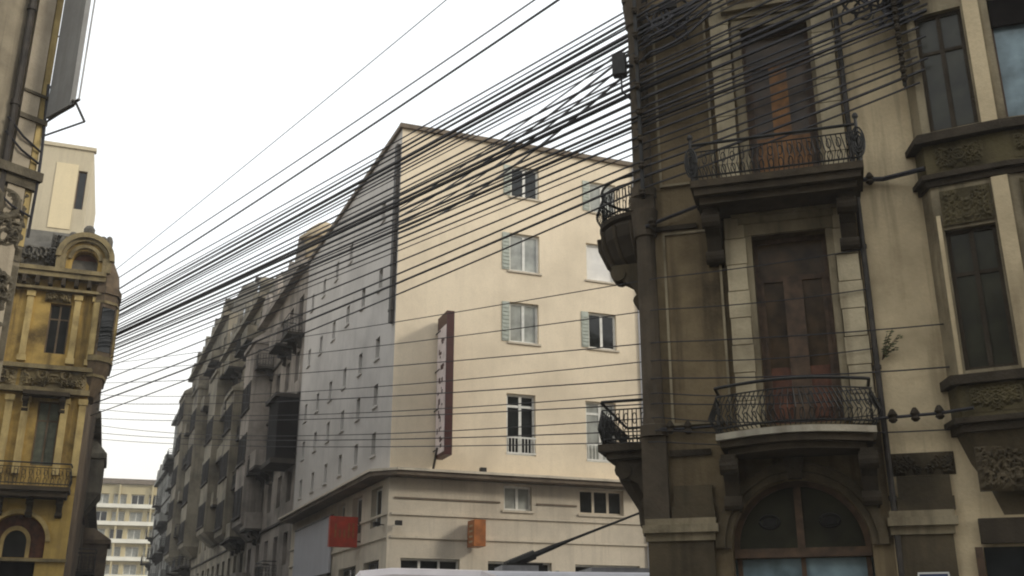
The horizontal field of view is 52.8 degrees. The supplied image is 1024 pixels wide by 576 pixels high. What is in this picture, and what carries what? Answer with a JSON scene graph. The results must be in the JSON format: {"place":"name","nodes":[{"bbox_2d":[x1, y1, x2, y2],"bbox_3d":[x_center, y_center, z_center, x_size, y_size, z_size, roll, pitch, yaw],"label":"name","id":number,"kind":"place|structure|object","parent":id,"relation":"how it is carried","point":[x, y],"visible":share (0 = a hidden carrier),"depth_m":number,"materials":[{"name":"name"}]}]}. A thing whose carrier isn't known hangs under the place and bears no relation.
{"place":"outdoors","nodes":[
{"label":"outdoors","id":0,"kind":"place"},
{"bbox_2d":[75,393,106,575],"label":"apartment house","id":1,"kind":"structure","parent":0,"point":[98,462],"depth_m":49.36,"materials":[{"name":"white paint"}]},
{"bbox_2d":[77,504,110,575],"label":"apartment house","id":2,"kind":"structure","parent":0,"point":[92,537],"depth_m":57.21,"materials":[{"name":"paint"}]},
{"bbox_2d":[96,478,156,575],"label":"slab block","id":3,"kind":"structure","parent":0,"point":[125,511],"depth_m":187.20,"materials":[{"name":"white paint"}]},
{"bbox_2d":[104,564,118,574],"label":"window","id":4,"kind":"structure","parent":3,"relation":"in","point":[114,570],"depth_m":184.83,"materials":[{"name":"glass"}]},
{"bbox_2d":[109,529,122,538],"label":"window","id":5,"kind":"structure","parent":3,"relation":"in","point":[119,532],"depth_m":186.83,"materials":[{"name":"glass"}]},
{"bbox_2d":[113,494,126,503],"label":"window","id":6,"kind":"structure","parent":3,"relation":"in","point":[123,498],"depth_m":188.84,"materials":[{"name":"glass"}]},
{"bbox_2d":[122,565,136,574],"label":"window","id":7,"kind":"structure","parent":3,"relation":"in","point":[127,569],"depth_m":185.60,"materials":[{"name":"glass"}]},
{"bbox_2d":[125,547,138,556],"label":"window","id":8,"kind":"structure","parent":3,"relation":"in","point":[129,551],"depth_m":186.60,"materials":[{"name":"glass"}]},
{"bbox_2d":[127,529,140,538],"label":"window","id":9,"kind":"structure","parent":3,"relation":"in","point":[132,533],"depth_m":187.65,"materials":[{"name":"glass"}]},
{"bbox_2d":[129,512,142,521],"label":"window","id":10,"kind":"structure","parent":3,"relation":"in","point":[134,516],"depth_m":188.66,"materials":[{"name":"glass"}]},
{"bbox_2d":[131,495,144,503],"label":"window","id":11,"kind":"structure","parent":3,"relation":"in","point":[136,499],"depth_m":189.68,"materials":[{"name":"glass"}]},
{"bbox_2d":[140,464,169,575],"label":"apartment house","id":12,"kind":"structure","parent":0,"point":[152,565],"depth_m":122.12,"materials":[{"name":"grey concrete"}]},
{"bbox_2d":[149,405,179,575],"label":"apartment house","id":13,"kind":"structure","parent":0,"point":[162,518],"depth_m":110.56,"materials":[{"name":"white paint"}]},
{"bbox_2d":[163,277,259,575],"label":"apartment house","id":14,"kind":"structure","parent":0,"point":[185,551],"depth_m":86.98,"materials":[{"name":"grey concrete"}]},
{"bbox_2d":[195,271,286,575],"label":"apartment house","id":15,"kind":"structure","parent":0,"point":[221,539],"depth_m":71.31,"materials":[{"name":"grey concrete"}]},
{"bbox_2d":[230,222,331,575],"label":"apartment house","id":16,"kind":"structure","parent":0,"point":[263,500],"depth_m":57.28,"materials":[{"name":"grey concrete"}]},
{"bbox_2d":[41,0,632,479],"label":"sky","id":17,"kind":"structure","parent":0,"point":[177,97],"materials":[{"name":"white"}]},
{"bbox_2d":[278,122,648,575],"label":"apartment building","id":18,"kind":"structure","parent":0,"point":[521,499],"depth_m":39.25,"materials":[{"name":"beige paint"}]},
{"bbox_2d":[292,514,333,575],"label":"banner","id":19,"kind":"object","parent":18,"relation":"attached to","point":[312,554],"visible":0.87,"depth_m":44.76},
{"bbox_2d":[327,516,359,547],"bbox_3d":[-6.188,9.036,38.221,1.200,1.100,0.234,8,-21,-22],"label":"box sign","id":20,"kind":"object","parent":18,"relation":"attached to","point":[342,531],"visible":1,"depth_m":38.10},
{"bbox_2d":[357,498,361,533],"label":"window","id":21,"kind":"structure","parent":18,"relation":"in","point":[359,510],"depth_m":39.77,"materials":[{"name":"glass"}]},
{"bbox_2d":[376,488,381,526],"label":"window","id":22,"kind":"structure","parent":18,"relation":"in","point":[379,492],"depth_m":37.43,"materials":[{"name":"glass"}]},
{"bbox_2d":[400,558,457,568],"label":"shop window","id":23,"kind":"structure","parent":18,"relation":"in","point":[404,562],"depth_m":35.69,"materials":[{"name":"glass"}]},
{"bbox_2d":[432,310,454,468],"bbox_3d":[-2.469,3.698,36.892,0.355,5.672,1.312,7,-20,-19],"label":"vertical sign","id":24,"kind":"object","parent":18,"relation":"attached to","point":[445,352],"visible":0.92,"depth_m":36.59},
{"bbox_2d":[467,519,485,547],"bbox_3d":[-1.262,8.559,35.914,0.434,0.900,0.900,7,-20,-19],"label":"box sign","id":25,"kind":"object","parent":18,"relation":"attached to","point":[476,536],"visible":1,"depth_m":35.57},
{"bbox_2d":[502,486,534,513],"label":"window","id":26,"kind":"structure","parent":18,"relation":"in","point":[516,499],"depth_m":37.47,"materials":[{"name":"glass"}]},
{"bbox_2d":[488,562,549,570],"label":"shop window","id":27,"kind":"structure","parent":18,"relation":"in","point":[491,565],"depth_m":36.54,"materials":[{"name":"glass"}]},
{"bbox_2d":[506,394,535,455],"bbox_3d":[0.314,5.083,38.321,1.160,2.300,0.220,7,-20,-19],"label":"window","id":28,"kind":"structure","parent":18,"relation":"in","point":[521,418],"depth_m":38.38,"materials":[{"name":"white paint"}]},
{"bbox_2d":[502,301,540,346],"bbox_3d":[0.340,1.383,39.594,1.590,1.675,0.240,7,-20,-19],"label":"window","id":29,"kind":"structure","parent":18,"relation":"in","point":[514,315],"depth_m":39.65,"materials":[{"name":"glass"}]},
{"bbox_2d":[502,232,541,275],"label":"window","id":30,"kind":"structure","parent":18,"relation":"in","point":[522,258],"depth_m":40.59,"materials":[{"name":"glass"}]},
{"bbox_2d":[504,164,540,201],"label":"window","id":31,"kind":"structure","parent":18,"relation":"in","point":[531,186],"depth_m":41.61,"materials":[{"name":"glass"}]},
{"bbox_2d":[582,180,614,215],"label":"window","id":32,"kind":"structure","parent":18,"relation":"in","point":[594,204],"depth_m":42.61,"materials":[{"name":"white paint"}]},
{"bbox_2d":[585,244,615,284],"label":"window","id":33,"kind":"structure","parent":18,"relation":"in","point":[597,272],"depth_m":41.70,"materials":[{"name":"white paint"}]},
{"bbox_2d":[581,311,619,352],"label":"window","id":34,"kind":"structure","parent":18,"relation":"in","point":[598,332],"depth_m":40.76,"materials":[{"name":"glass"}]},
{"bbox_2d":[586,402,614,462],"bbox_3d":[3.386,5.509,39.389,1.280,2.330,0.220,7,-20,-19],"label":"window","id":35,"kind":"structure","parent":18,"relation":"in","point":[592,414],"depth_m":39.38,"materials":[{"name":"white paint"}]},
{"bbox_2d":[578,489,626,517],"bbox_3d":[3.317,8.045,38.483,1.970,0.995,0.250,7,-20,-19],"label":"window","id":36,"kind":"structure","parent":18,"relation":"in","point":[593,503],"depth_m":38.56,"materials":[{"name":"glass"}]},
{"bbox_2d":[575,565,636,571],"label":"shop window","id":37,"kind":"structure","parent":18,"relation":"in","point":[578,568],"depth_m":37.76,"materials":[{"name":"glass"}]},
{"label":"pavement","id":38,"kind":"structure","parent":0,"visible":0},
{"bbox_2d":[0,0,63,377],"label":"corner building","id":39,"kind":"structure","parent":38,"relation":"on","point":[29,31],"depth_m":19.75,"materials":[{"name":"stone"}]},
{"bbox_2d":[4,84,49,237],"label":"facade cable","id":40,"kind":"object","parent":39,"relation":"attached to","point":[40,151],"visible":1,"depth_m":19.59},
{"bbox_2d":[45,0,90,135],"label":"signboard","id":41,"kind":"object","parent":39,"relation":"attached to","point":[67,64],"visible":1,"depth_m":20.11},
{"bbox_2d":[75,0,95,101],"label":"stay rod","id":42,"kind":"object","parent":39,"relation":"attached to","point":[77,100],"visible":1,"depth_m":19.77,"materials":[{"name":"grey metal"}]},
{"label":"pavement","id":43,"kind":"structure","parent":0,"visible":0},
{"bbox_2d":[0,226,121,575],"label":"corner house","id":44,"kind":"structure","parent":43,"relation":"on","point":[58,355],"depth_m":35.31,"materials":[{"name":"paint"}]},
{"bbox_2d":[0,515,44,557],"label":"arched window","id":45,"kind":"structure","parent":44,"relation":"in","point":[20,536],"depth_m":33.84,"materials":[{"name":"brown"}]},
{"bbox_2d":[30,401,59,465],"bbox_3d":[-15.754,4.935,34.882,0.700,2.180,0.056,7,-20,-19],"label":"window","id":46,"kind":"structure","parent":44,"relation":"in","point":[46,428],"depth_m":34.88,"materials":[{"name":"glass"}]},
{"bbox_2d":[44,304,71,354],"bbox_3d":[-15.857,1.462,36.038,0.680,1.800,0.056,7,-20,-19],"label":"window","id":47,"kind":"structure","parent":44,"relation":"in","point":[59,316],"depth_m":36.03,"materials":[{"name":"glass"}]},
{"bbox_2d":[27,141,96,233],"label":"tower block","id":48,"kind":"structure","parent":43,"relation":"on","point":[65,201],"depth_m":54.32,"materials":[{"name":"beige concrete"}]},
{"bbox_2d":[73,172,87,209],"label":"window","id":49,"kind":"structure","parent":48,"relation":"in","point":[82,177],"depth_m":54.66,"materials":[{"name":"grey glass"}]},
{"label":"pavement","id":50,"kind":"structure","parent":0,"visible":0},
{"bbox_2d":[596,0,1023,575],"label":"townhouse","id":51,"kind":"structure","parent":50,"relation":"on","point":[938,240],"depth_m":16.40,"materials":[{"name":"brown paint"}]},
{"bbox_2d":[117,0,445,268],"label":"overhead cable","id":52,"kind":"object","parent":51,"relation":"attached to","point":[295,124],"visible":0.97,"depth_m":29.40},
{"bbox_2d":[119,0,534,277],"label":"overhead cable","id":53,"kind":"object","parent":51,"relation":"attached to","point":[345,128],"visible":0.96,"depth_m":26.90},
{"bbox_2d":[120,0,559,288],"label":"overhead cable","id":54,"kind":"object","parent":51,"relation":"attached to","point":[456,68],"visible":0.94,"depth_m":26.15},
{"bbox_2d":[122,0,646,293],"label":"overhead cable","id":55,"kind":"object","parent":51,"relation":"attached to","point":[402,137],"visible":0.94,"depth_m":24.46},
{"bbox_2d":[122,0,656,299],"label":"overhead cable","id":56,"kind":"object","parent":51,"relation":"attached to","point":[411,138],"visible":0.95,"depth_m":24.05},
{"bbox_2d":[121,0,669,302],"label":"overhead cable","id":57,"kind":"object","parent":51,"relation":"attached to","point":[512,86],"visible":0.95,"depth_m":23.78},
{"bbox_2d":[119,0,676,308],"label":"overhead cable","id":58,"kind":"object","parent":51,"relation":"attached to","point":[425,139],"visible":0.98,"depth_m":23.51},
{"bbox_2d":[120,0,682,305],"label":"overhead cable","id":59,"kind":"object","parent":51,"relation":"attached to","point":[617,33],"visible":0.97,"depth_m":22.51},
{"bbox_2d":[119,0,701,311],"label":"overhead cable","id":60,"kind":"object","parent":51,"relation":"attached to","point":[571,66],"visible":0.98,"depth_m":23.41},
{"bbox_2d":[119,0,710,315],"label":"overhead cable","id":61,"kind":"object","parent":51,"relation":"attached to","point":[481,120],"visible":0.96,"depth_m":23.44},
{"bbox_2d":[119,0,722,316],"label":"overhead cable","id":62,"kind":"object","parent":51,"relation":"attached to","point":[692,14],"visible":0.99,"depth_m":23.37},
{"bbox_2d":[118,0,733,318],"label":"overhead cable","id":63,"kind":"object","parent":51,"relation":"attached to","point":[626,52],"visible":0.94,"depth_m":22.92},
{"bbox_2d":[119,0,743,320],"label":"overhead cable","id":64,"kind":"object","parent":51,"relation":"attached to","point":[460,144],"visible":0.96,"depth_m":22.43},
{"bbox_2d":[118,0,771,324],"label":"overhead cable","id":65,"kind":"object","parent":51,"relation":"attached to","point":[610,76],"visible":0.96,"depth_m":22.23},
{"bbox_2d":[117,0,793,327],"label":"overhead cable","id":66,"kind":"object","parent":51,"relation":"attached to","point":[722,32],"visible":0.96,"depth_m":21.50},
{"bbox_2d":[117,0,800,331],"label":"overhead cable","id":67,"kind":"object","parent":51,"relation":"attached to","point":[541,123],"visible":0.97,"depth_m":20.29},
{"bbox_2d":[117,0,816,330],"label":"overhead cable","id":68,"kind":"object","parent":51,"relation":"attached to","point":[611,92],"visible":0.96,"depth_m":20.88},
{"bbox_2d":[117,0,834,332],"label":"overhead cable","id":69,"kind":"object","parent":51,"relation":"attached to","point":[596,106],"visible":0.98,"depth_m":20.55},
{"bbox_2d":[116,0,850,335],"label":"overhead cable","id":70,"kind":"object","parent":51,"relation":"attached to","point":[690,68],"visible":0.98,"depth_m":20.60,"materials":[{"name":"rubber"}]},
{"bbox_2d":[92,438,875,446],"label":"overhead cable","id":71,"kind":"object","parent":51,"relation":"attached to","point":[447,446],"visible":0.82,"depth_m":21.27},
{"bbox_2d":[93,414,875,435],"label":"overhead cable","id":72,"kind":"object","parent":51,"relation":"attached to","point":[478,429],"visible":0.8,"depth_m":20.39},
{"bbox_2d":[99,348,871,396],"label":"overhead cable","id":73,"kind":"object","parent":51,"relation":"attached to","point":[540,372],"visible":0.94,"depth_m":18.91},
{"bbox_2d":[100,387,871,415],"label":"overhead cable","id":74,"kind":"object","parent":51,"relation":"attached to","point":[509,404],"visible":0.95,"depth_m":19.47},
{"bbox_2d":[116,249,859,362],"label":"overhead cable","id":75,"kind":"object","parent":51,"relation":"attached to","point":[546,297],"visible":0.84,"depth_m":19.17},
{"bbox_2d":[98,398,879,420],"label":"overhead cable","id":76,"kind":"object","parent":51,"relation":"attached to","point":[486,412],"visible":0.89,"depth_m":20.17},
{"bbox_2d":[117,289,867,369],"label":"overhead cable","id":77,"kind":"object","parent":51,"relation":"attached to","point":[548,324],"visible":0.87,"depth_m":18.99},
{"bbox_2d":[116,0,878,338],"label":"overhead cable","id":78,"kind":"object","parent":51,"relation":"attached to","point":[542,146],"visible":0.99,"depth_m":20.10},
{"bbox_2d":[90,82,919,415],"bbox_3d":[-5.055,0.591,26.392,2.092,1.260,31.176,18,-26,-42],"label":"overhead cable","id":79,"kind":"object","parent":51,"relation":"attached to","point":[534,236],"visible":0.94,"depth_m":19.69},
{"bbox_2d":[90,68,924,404],"bbox_3d":[-5.043,0.367,26.433,2.131,1.265,31.279,18,-26,-42],"label":"overhead cable","id":80,"kind":"object","parent":51,"relation":"attached to","point":[544,220],"visible":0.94,"depth_m":19.52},
{"bbox_2d":[115,0,904,341],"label":"overhead cable","id":81,"kind":"object","parent":51,"relation":"attached to","point":[557,146],"visible":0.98,"depth_m":19.70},
{"bbox_2d":[105,56,917,379],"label":"overhead cable","id":82,"kind":"object","parent":51,"relation":"attached to","point":[555,196],"visible":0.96,"depth_m":19.34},
{"bbox_2d":[99,57,927,393],"bbox_3d":[-5.027,0.172,26.469,31.368,1.282,2.150,-18,-26,42],"label":"overhead cable","id":83,"kind":"object","parent":51,"relation":"attached to","point":[553,207],"visible":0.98,"depth_m":19.34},
{"bbox_2d":[111,26,918,357],"bbox_3d":[-5.105,-0.403,26.673,31.360,1.247,2.094,-18,-26,42],"label":"overhead cable","id":84,"kind":"object","parent":51,"relation":"attached to","point":[559,170],"visible":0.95,"depth_m":19.37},
{"bbox_2d":[111,44,921,365],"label":"overhead cable","id":85,"kind":"object","parent":51,"relation":"attached to","point":[563,182],"visible":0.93,"depth_m":19.38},
{"bbox_2d":[111,15,922,353],"bbox_3d":[-5.074,-0.590,26.718,31.440,1.266,2.086,-18,-26,42],"label":"overhead cable","id":86,"kind":"object","parent":51,"relation":"attached to","point":[563,161],"visible":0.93,"depth_m":19.46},
{"bbox_2d":[115,0,919,344],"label":"overhead cable","id":87,"kind":"object","parent":51,"relation":"attached to","point":[563,150],"visible":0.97,"depth_m":19.43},
{"bbox_2d":[114,8,926,349],"bbox_3d":[-4.749,-0.827,26.899,2.206,1.676,31.225,18,-26,-41],"label":"overhead cable","id":88,"kind":"object","parent":51,"relation":"attached to","point":[564,158],"visible":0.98,"depth_m":19.47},
{"bbox_2d":[115,3,926,346],"bbox_3d":[-4.773,-0.903,26.891,2.257,1.688,31.243,18,-26,-41],"label":"overhead cable","id":89,"kind":"object","parent":51,"relation":"attached to","point":[563,153],"visible":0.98,"depth_m":19.34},
{"bbox_2d":[93,429,949,440],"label":"overhead cable","id":90,"kind":"object","parent":51,"relation":"attached to","point":[512,435],"visible":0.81,"depth_m":19.89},
{"bbox_2d":[102,366,949,403],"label":"overhead cable","id":91,"kind":"object","parent":51,"relation":"attached to","point":[599,382],"visible":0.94,"depth_m":17.43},
{"bbox_2d":[113,323,943,382],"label":"overhead cable","id":92,"kind":"object","parent":51,"relation":"attached to","point":[587,349],"visible":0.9,"depth_m":17.89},
{"bbox_2d":[397,0,697,209],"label":"overhead cable","id":93,"kind":"object","parent":51,"relation":"attached to","point":[666,20],"visible":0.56,"depth_m":21.51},
{"bbox_2d":[400,0,707,215],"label":"overhead cable","id":94,"kind":"object","parent":51,"relation":"attached to","point":[649,37],"visible":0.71,"depth_m":20.66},
{"bbox_2d":[397,1,711,224],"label":"overhead cable","id":95,"kind":"object","parent":51,"relation":"attached to","point":[676,29],"visible":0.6,"depth_m":20.55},
{"bbox_2d":[398,11,711,233],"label":"overhead cable","id":96,"kind":"object","parent":51,"relation":"attached to","point":[656,50],"visible":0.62,"depth_m":19.96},
{"bbox_2d":[612,52,632,99],"bbox_3d":[2.038,-3.813,18.731,0.440,0.933,0.242,0,-19,0],"label":"junction box","id":97,"kind":"object","parent":51,"relation":"attached to","point":[620,65],"visible":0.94,"depth_m":18.73,"materials":[{"name":"black metal"}]},
{"bbox_2d":[631,0,645,198],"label":"cable rack","id":98,"kind":"object","parent":51,"relation":"attached to","point":[638,109],"visible":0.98,"depth_m":18.33,"materials":[{"name":"black metal"}]},
{"bbox_2d":[112,35,925,361],"bbox_3d":[-5.078,-0.248,26.584,31.429,1.263,2.152,-18,-26,42],"label":"overhead cable","id":99,"kind":"object","parent":98,"relation":"attached to","point":[560,177],"visible":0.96,"depth_m":19.14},
{"bbox_2d":[645,0,690,39],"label":"cable coil","id":100,"kind":"object","parent":51,"relation":"attached to","point":[670,8],"visible":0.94,"depth_m":18.69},
{"bbox_2d":[645,205,697,228],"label":"facade cable","id":101,"kind":"object","parent":51,"relation":"attached to","point":[652,222],"visible":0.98,"depth_m":17.62,"materials":[{"name":"rubber"}]},
{"bbox_2d":[659,421,716,433],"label":"facade cable","id":102,"kind":"object","parent":51,"relation":"attached to","point":[670,426],"visible":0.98,"depth_m":16.43,"materials":[{"name":"rubber"}]},
{"bbox_2d":[741,27,820,172],"bbox_3d":[4.708,-3.182,18.096,1.150,3.000,0.090,-6,-20,16],"label":"balcony door","id":103,"kind":"structure","parent":51,"relation":"in","point":[807,93],"depth_m":18.11,"materials":[{"name":"brown wood"}]},
{"bbox_2d":[752,234,844,424],"bbox_3d":[4.637,0.664,16.794,1.180,3.180,0.090,-6,-20,16],"label":"balcony door","id":104,"kind":"structure","parent":51,"relation":"in","point":[806,277],"depth_m":16.83,"materials":[{"name":"brown wood"}]},
{"bbox_2d":[840,0,890,24],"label":"cable coil","id":105,"kind":"object","parent":51,"relation":"attached to","point":[859,11],"visible":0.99,"depth_m":17.59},
{"bbox_2d":[881,330,902,359],"bbox_3d":[5.855,0.851,15.912,0.285,0.461,0.313,0,-19,0],"label":"weed","id":106,"kind":"object","parent":51,"relation":"attached to","point":[885,351],"visible":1,"depth_m":15.93,"materials":[{"name":"green plant"}]},
{"bbox_2d":[863,166,924,184],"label":"facade cable","id":107,"kind":"object","parent":51,"relation":"attached to","point":[869,178],"visible":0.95,"depth_m":16.73,"materials":[{"name":"rubber"}]},
{"bbox_2d":[872,0,916,27],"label":"cable coil","id":108,"kind":"object","parent":51,"relation":"attached to","point":[885,11],"visible":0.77,"depth_m":17.41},
{"bbox_2d":[890,0,907,87],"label":"cable rack","id":109,"kind":"object","parent":51,"relation":"attached to","point":[900,50],"visible":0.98,"depth_m":17.07,"materials":[{"name":"black metal"}]},
{"bbox_2d":[874,405,973,422],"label":"facade cable","id":110,"kind":"object","parent":51,"relation":"attached to","point":[915,414],"visible":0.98,"depth_m":15.38,"materials":[{"name":"rubber"}]},
{"bbox_2d":[917,572,949,575],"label":"wall plate","id":111,"kind":"object","parent":51,"relation":"attached to","point":[933,574],"depth_m":14.79,"materials":[{"name":"white paint"}]},
{"bbox_2d":[914,9,978,131],"bbox_3d":[7.088,-3.532,16.863,0.720,2.140,0.056,-10,-21,26],"label":"window","id":112,"kind":"structure","parent":51,"relation":"in","point":[947,81],"depth_m":16.86,"materials":[{"name":"glass"}]},
{"bbox_2d":[945,224,1018,370],"bbox_3d":[7.088,0.146,15.597,0.720,2.240,0.056,-10,-21,26],"label":"window","id":113,"kind":"structure","parent":51,"relation":"in","point":[980,293],"depth_m":15.58,"materials":[{"name":"glass"}]},
{"bbox_2d":[987,8,1023,116],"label":"window","id":114,"kind":"structure","parent":51,"relation":"in","point":[1008,41],"depth_m":16.46,"materials":[{"name":"blue glass"}]},
{"label":"road","id":115,"kind":"structure","parent":0,"visible":0},
{"bbox_2d":[355,568,495,575],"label":"delivery van","id":116,"kind":"object","parent":115,"relation":"on","point":[411,572],"visible":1,"depth_m":19.39,"materials":[{"name":"white paint"}]},
{"bbox_2d":[486,512,649,575],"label":"trolleybus","id":117,"kind":"object","parent":115,"relation":"on","point":[519,565],"visible":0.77,"depth_m":27.97,"materials":[{"name":"white paint"}]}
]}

